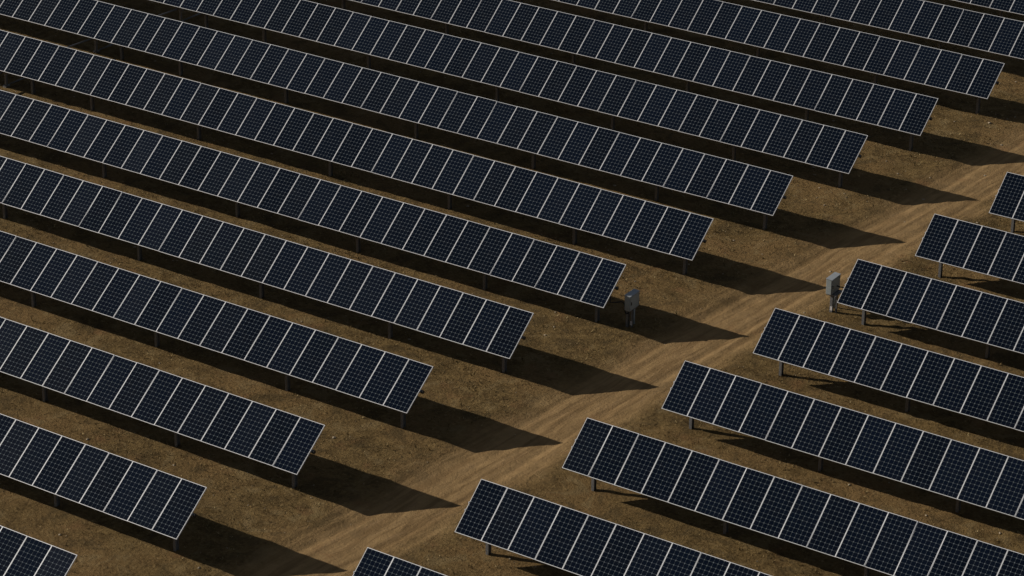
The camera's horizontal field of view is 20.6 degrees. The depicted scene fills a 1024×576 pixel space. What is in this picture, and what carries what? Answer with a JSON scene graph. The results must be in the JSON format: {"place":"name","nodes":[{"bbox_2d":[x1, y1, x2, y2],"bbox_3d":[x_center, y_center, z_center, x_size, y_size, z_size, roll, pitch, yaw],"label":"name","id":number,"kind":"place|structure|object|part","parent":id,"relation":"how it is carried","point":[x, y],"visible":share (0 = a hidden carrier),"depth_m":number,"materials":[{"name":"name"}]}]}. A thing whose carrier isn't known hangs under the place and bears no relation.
{"place":"outdoors","nodes":[
{"label":"outdoors","id":0,"kind":"place"},
{"bbox_2d":[3,17,1016,568],"bbox_3d":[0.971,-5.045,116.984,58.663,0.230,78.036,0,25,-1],"label":"pebbles","id":1,"kind":"object","parent":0,"point":[545,303],"visible":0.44,"depth_m":111.82,"materials":[{"name":"stone"}]},
{"bbox_2d":[0,0,1023,575],"bbox_3d":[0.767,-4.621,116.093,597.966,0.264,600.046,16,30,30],"label":"ground","id":2,"kind":"structure","parent":0,"point":[28,512],"depth_m":103.20,"materials":[{"name":"soil"}]},
{"bbox_2d":[0,72,24,87],"bbox_3d":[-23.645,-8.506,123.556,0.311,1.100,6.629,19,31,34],"label":"tracker drive","id":3,"kind":"structure","parent":2,"relation":"on","point":[6,85],"depth_m":124.93,"materials":[{"name":"metal"}]},
{"bbox_2d":[0,526,77,575],"bbox_3d":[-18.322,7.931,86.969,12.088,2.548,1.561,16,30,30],"label":"solar panel row","id":4,"kind":"object","parent":2,"relation":"on","point":[22,554],"visible":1,"depth_m":84.54,"materials":[{"name":"blue glass"}]},
{"bbox_2d":[67,38,113,53],"bbox_3d":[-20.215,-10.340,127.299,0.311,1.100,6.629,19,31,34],"label":"tracker drive","id":5,"kind":"structure","parent":2,"relation":"on","point":[96,51],"depth_m":128.57,"materials":[{"name":"metal"}]},
{"bbox_2d":[0,414,206,551],"bbox_3d":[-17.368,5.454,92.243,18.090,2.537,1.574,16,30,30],"label":"solar panel row","id":6,"kind":"object","parent":2,"relation":"on","point":[58,466],"visible":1,"depth_m":89.38,"materials":[{"name":"blue glass"}]},
{"bbox_2d":[0,317,324,488],"bbox_3d":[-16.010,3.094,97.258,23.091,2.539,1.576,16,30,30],"label":"solar panel row","id":7,"kind":"object","parent":2,"relation":"on","point":[178,406],"visible":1,"depth_m":94.44,"materials":[{"name":"blue glass"}]},
{"bbox_2d":[157,7,201,21],"bbox_3d":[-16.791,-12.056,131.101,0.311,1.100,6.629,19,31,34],"label":"tracker drive","id":8,"kind":"structure","parent":2,"relation":"on","point":[180,13],"depth_m":132.34,"materials":[{"name":"metal"}]},
{"bbox_2d":[0,231,432,428],"bbox_3d":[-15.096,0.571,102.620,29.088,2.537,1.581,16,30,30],"label":"solar panel row","id":9,"kind":"object","parent":2,"relation":"on","point":[288,349],"visible":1,"depth_m":99.50,"materials":[{"name":"blue glass"}]},
{"bbox_2d":[0,156,533,372],"bbox_3d":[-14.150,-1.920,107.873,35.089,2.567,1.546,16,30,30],"label":"solar panel row","id":10,"kind":"object","parent":2,"relation":"on","point":[391,298],"visible":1,"depth_m":104.47,"materials":[{"name":"blue glass"}]},
{"bbox_2d":[0,90,625,321],"bbox_3d":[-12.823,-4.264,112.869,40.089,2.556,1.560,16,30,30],"label":"solar panel row","id":11,"kind":"object","parent":2,"relation":"on","point":[572,274],"visible":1,"depth_m":109.33,"materials":[{"name":"blue glass"}]},
{"bbox_2d":[0,30,713,274],"bbox_3d":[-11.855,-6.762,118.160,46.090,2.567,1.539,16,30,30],"label":"solar panel row","id":12,"kind":"object","parent":2,"relation":"on","point":[575,206],"visible":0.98,"depth_m":114.29,"materials":[{"name":"blue glass"}]},
{"bbox_2d":[0,0,792,229],"bbox_3d":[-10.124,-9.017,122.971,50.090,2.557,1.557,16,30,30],"label":"solar panel row","id":13,"kind":"object","parent":2,"relation":"on","point":[709,177],"visible":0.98,"depth_m":118.85,"materials":[{"name":"blue glass"}]},
{"bbox_2d":[353,547,446,575],"bbox_3d":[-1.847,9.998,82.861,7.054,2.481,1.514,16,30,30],"label":"solar panel row","id":14,"kind":"object","parent":2,"relation":"on","point":[372,562],"visible":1,"depth_m":84.09,"materials":[{"name":"blue glass"}]},
{"bbox_2d":[150,0,867,187],"bbox_3d":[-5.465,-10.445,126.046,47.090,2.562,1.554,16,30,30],"label":"solar panel row","id":15,"kind":"object","parent":2,"relation":"on","point":[734,125],"visible":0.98,"depth_m":121.39,"materials":[{"name":"blue glass"}]},
{"bbox_2d":[455,479,770,575],"bbox_3d":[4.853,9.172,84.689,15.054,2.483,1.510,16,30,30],"label":"solar panel row","id":16,"kind":"object","parent":2,"relation":"on","point":[543,531],"visible":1,"depth_m":86.23,"materials":[{"name":"blue glass"}]},
{"bbox_2d":[624,289,639,327],"bbox_3d":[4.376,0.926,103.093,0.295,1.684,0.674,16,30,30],"label":"combiner cabinet","id":17,"kind":"object","parent":2,"relation":"on","point":[631,300],"visible":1,"depth_m":102.83,"materials":[{"name":"grey metal"}]},
{"bbox_2d":[609,295,628,313],"bbox_3d":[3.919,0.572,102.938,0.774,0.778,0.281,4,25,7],"label":"power cable","id":18,"kind":"object","parent":17,"relation":"attached to","point":[619,302],"visible":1,"depth_m":102.92,"materials":[{"name":"black rubber"}]},
{"bbox_3d":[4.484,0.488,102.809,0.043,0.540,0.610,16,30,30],"label":"door","id":19,"kind":"part","parent":17,"relation":"part of","materials":[{"name":"grey paint"}]},
{"bbox_2d":[342,0,937,150],"bbox_3d":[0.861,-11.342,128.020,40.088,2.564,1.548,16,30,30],"label":"solar panel row","id":20,"kind":"object","parent":2,"relation":"on","point":[807,89],"visible":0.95,"depth_m":123.65,"materials":[{"name":"blue glass"}]},
{"bbox_2d":[519,0,1004,113],"bbox_3d":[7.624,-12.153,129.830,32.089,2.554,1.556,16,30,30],"label":"solar panel row","id":21,"kind":"object","parent":2,"relation":"on","point":[876,55],"visible":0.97,"depth_m":125.87,"materials":[{"name":"blue glass"}]},
{"bbox_2d":[562,418,1023,575],"bbox_3d":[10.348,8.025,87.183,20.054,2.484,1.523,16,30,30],"label":"solar panel row","id":22,"kind":"object","parent":2,"relation":"on","point":[867,537],"visible":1,"depth_m":88.09,"materials":[{"name":"blue glass"}]},
{"bbox_2d":[826,272,842,312],"bbox_3d":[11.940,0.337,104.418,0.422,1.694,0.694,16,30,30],"label":"combiner cabinet","id":23,"kind":"object","parent":2,"relation":"on","point":[833,291],"visible":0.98,"depth_m":104.18,"materials":[{"name":"grey metal"}]},
{"bbox_3d":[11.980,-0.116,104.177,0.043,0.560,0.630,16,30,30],"label":"door","id":24,"kind":"part","parent":23,"relation":"part of","materials":[{"name":"grey paint"}]},
{"bbox_2d":[662,361,1023,519],"bbox_3d":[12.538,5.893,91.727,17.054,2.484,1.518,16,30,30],"label":"solar panel row","id":25,"kind":"object","parent":2,"relation":"on","point":[958,471],"visible":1,"depth_m":92.31,"materials":[{"name":"blue glass"}]},
{"bbox_2d":[752,0,1023,59],"bbox_3d":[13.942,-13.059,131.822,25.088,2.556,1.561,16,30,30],"label":"solar panel row","id":26,"kind":"object","parent":2,"relation":"on","point":[940,23],"visible":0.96,"depth_m":128.44,"materials":[{"name":"blue glass"}]},
{"bbox_2d":[753,308,1023,431],"bbox_3d":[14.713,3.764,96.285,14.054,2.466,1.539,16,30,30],"label":"solar panel row","id":27,"kind":"object","parent":2,"relation":"on","point":[909,373],"visible":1,"depth_m":96.95,"materials":[{"name":"blue glass"}]},
{"bbox_2d":[837,259,1023,358],"bbox_3d":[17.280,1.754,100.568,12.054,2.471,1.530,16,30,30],"label":"solar panel row","id":28,"kind":"object","parent":2,"relation":"on","point":[988,320],"visible":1,"depth_m":101.49,"materials":[{"name":"blue glass"}]},
{"bbox_2d":[915,214,1023,284],"bbox_3d":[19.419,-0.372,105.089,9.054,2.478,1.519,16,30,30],"label":"solar panel row","id":29,"kind":"object","parent":2,"relation":"on","point":[985,250],"visible":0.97,"depth_m":106.04,"materials":[{"name":"blue glass"}]},
{"bbox_2d":[952,0,1023,16],"bbox_3d":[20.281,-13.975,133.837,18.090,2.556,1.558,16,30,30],"label":"solar panel row","id":30,"kind":"object","parent":2,"relation":"on","point":[1013,6],"visible":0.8,"depth_m":131.58,"materials":[{"name":"blue glass"}]},
{"bbox_2d":[989,172,1023,232],"bbox_3d":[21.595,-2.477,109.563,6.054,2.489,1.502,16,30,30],"label":"solar panel row","id":31,"kind":"object","parent":2,"relation":"on","point":[1008,202],"visible":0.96,"depth_m":110.50,"materials":[{"name":"blue glass"}]},
{"bbox_2d":[0,0,1023,575],"bbox_3d":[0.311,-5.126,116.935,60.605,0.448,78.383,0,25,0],"label":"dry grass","id":32,"kind":"structure","parent":0,"point":[506,284],"depth_m":107.30,"materials":[{"name":"brown plant"}]},
{"bbox_2d":[211,121,1023,575],"bbox_3d":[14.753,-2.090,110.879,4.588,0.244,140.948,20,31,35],"label":"dirt track","id":33,"kind":"structure","parent":0,"point":[419,503],"depth_m":98.95,"materials":[{"name":"soil"}]}
]}

